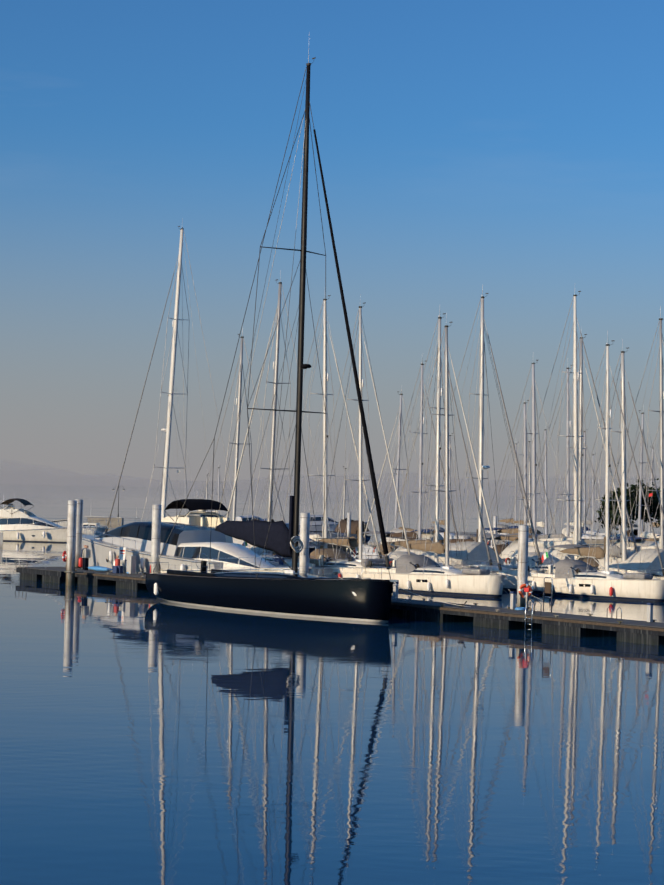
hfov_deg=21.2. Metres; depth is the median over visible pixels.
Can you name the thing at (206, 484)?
yacht
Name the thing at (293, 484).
mountains
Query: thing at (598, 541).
shore
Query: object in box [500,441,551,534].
yacht
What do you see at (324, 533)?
yacht
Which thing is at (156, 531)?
pile
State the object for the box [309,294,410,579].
yacht
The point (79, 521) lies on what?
pile
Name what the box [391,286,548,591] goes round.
yacht
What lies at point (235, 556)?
white cruiser
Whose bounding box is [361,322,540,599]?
yacht
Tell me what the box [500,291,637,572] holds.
yacht
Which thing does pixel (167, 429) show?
yacht
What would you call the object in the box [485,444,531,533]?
yacht
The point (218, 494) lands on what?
yacht
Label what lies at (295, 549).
sloop gear
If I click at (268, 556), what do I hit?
yacht
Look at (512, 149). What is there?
sky
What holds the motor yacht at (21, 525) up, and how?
on the water
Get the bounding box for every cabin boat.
[0,532,2,547]
[82,516,112,532]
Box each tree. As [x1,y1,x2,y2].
[594,501,617,534]
[596,483,648,529]
[614,478,659,531]
[652,491,659,527]
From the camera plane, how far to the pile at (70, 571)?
116.18 m
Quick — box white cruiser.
[149,542,311,573]
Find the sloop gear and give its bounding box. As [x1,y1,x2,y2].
[154,536,470,606]
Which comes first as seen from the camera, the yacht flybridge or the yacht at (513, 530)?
the yacht flybridge
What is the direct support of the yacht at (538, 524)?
on the water
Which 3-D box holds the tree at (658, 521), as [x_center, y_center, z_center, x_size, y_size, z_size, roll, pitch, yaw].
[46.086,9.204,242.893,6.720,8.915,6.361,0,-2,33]
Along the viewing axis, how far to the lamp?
306.74 m
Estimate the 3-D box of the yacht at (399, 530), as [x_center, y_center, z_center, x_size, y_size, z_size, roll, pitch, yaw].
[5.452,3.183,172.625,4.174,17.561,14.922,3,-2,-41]
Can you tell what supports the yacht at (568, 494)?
on the water
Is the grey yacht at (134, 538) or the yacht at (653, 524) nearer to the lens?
the grey yacht at (134, 538)
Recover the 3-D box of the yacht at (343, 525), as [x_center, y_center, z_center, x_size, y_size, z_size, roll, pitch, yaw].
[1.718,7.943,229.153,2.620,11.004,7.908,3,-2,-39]
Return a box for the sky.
[0,0,663,498]
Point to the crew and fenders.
(83, 562)
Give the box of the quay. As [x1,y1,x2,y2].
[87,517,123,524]
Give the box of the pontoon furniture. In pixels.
[17,547,621,631]
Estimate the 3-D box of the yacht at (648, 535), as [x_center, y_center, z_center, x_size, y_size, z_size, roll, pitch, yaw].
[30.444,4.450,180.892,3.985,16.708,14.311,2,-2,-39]
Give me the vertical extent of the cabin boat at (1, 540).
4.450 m
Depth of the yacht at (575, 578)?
117.08 m
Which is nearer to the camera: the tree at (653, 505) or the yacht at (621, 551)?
the yacht at (621, 551)
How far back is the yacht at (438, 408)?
123.33 m
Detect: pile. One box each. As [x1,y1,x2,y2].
[64,500,82,585]
[65,499,82,567]
[143,504,161,573]
[299,512,309,573]
[507,525,530,608]
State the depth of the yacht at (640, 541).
152.26 m
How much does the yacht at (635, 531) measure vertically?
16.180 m
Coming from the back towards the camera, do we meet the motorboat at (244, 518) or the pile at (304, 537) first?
the motorboat at (244, 518)
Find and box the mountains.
[0,461,659,498]
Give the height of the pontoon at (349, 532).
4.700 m
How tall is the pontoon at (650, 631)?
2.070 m
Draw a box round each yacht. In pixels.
[0,498,106,542]
[82,521,278,573]
[105,218,236,532]
[195,473,212,515]
[203,328,281,554]
[207,467,229,520]
[226,270,354,577]
[242,295,387,566]
[251,475,285,523]
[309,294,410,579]
[327,466,370,542]
[351,359,457,558]
[353,313,530,595]
[356,389,444,553]
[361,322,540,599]
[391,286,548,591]
[424,433,469,538]
[468,360,573,559]
[484,400,555,547]
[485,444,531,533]
[499,334,629,564]
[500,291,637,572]
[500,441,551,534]
[506,365,610,545]
[516,429,571,536]
[527,331,663,601]
[541,339,663,579]
[556,429,604,538]
[573,454,613,534]
[576,307,663,576]
[596,448,646,537]
[609,410,659,542]
[609,412,663,547]
[629,442,659,533]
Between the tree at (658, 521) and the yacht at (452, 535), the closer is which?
the yacht at (452, 535)
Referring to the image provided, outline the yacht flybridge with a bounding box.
[82,499,274,561]
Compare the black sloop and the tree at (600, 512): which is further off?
the tree at (600, 512)
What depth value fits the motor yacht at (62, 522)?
218.00 m
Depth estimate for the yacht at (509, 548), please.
140.59 m
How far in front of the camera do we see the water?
47.66 m
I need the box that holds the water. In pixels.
[0,484,663,884]
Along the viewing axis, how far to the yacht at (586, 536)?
244.33 m
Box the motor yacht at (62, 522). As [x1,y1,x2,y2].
[3,501,66,526]
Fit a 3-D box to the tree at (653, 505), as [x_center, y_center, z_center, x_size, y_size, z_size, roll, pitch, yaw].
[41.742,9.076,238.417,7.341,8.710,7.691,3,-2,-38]
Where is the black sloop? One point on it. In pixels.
(293, 591)
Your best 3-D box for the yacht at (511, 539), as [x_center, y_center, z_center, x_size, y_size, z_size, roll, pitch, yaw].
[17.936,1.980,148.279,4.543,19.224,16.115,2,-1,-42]
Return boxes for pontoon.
[16,560,663,645]
[314,513,642,549]
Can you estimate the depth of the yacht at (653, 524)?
261.91 m
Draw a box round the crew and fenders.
[35,545,171,573]
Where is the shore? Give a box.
[450,532,617,545]
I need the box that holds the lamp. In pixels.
[112,486,124,516]
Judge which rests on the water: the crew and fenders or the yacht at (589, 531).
the yacht at (589, 531)
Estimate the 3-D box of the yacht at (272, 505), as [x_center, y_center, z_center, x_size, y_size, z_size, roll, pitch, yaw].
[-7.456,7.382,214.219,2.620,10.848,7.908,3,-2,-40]
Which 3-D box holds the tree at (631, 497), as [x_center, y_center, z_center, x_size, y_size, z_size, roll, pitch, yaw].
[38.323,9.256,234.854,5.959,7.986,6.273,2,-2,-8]
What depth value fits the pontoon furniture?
116.95 m
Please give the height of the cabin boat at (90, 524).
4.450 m
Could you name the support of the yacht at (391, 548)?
on the water
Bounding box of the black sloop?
[145,55,398,622]
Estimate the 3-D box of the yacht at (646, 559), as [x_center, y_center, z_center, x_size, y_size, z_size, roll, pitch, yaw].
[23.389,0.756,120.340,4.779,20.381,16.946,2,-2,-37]
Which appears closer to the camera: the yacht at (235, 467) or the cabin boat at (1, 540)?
the yacht at (235, 467)
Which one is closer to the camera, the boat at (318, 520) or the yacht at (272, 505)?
the yacht at (272, 505)
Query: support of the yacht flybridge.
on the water
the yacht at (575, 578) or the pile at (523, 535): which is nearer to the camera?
the pile at (523, 535)

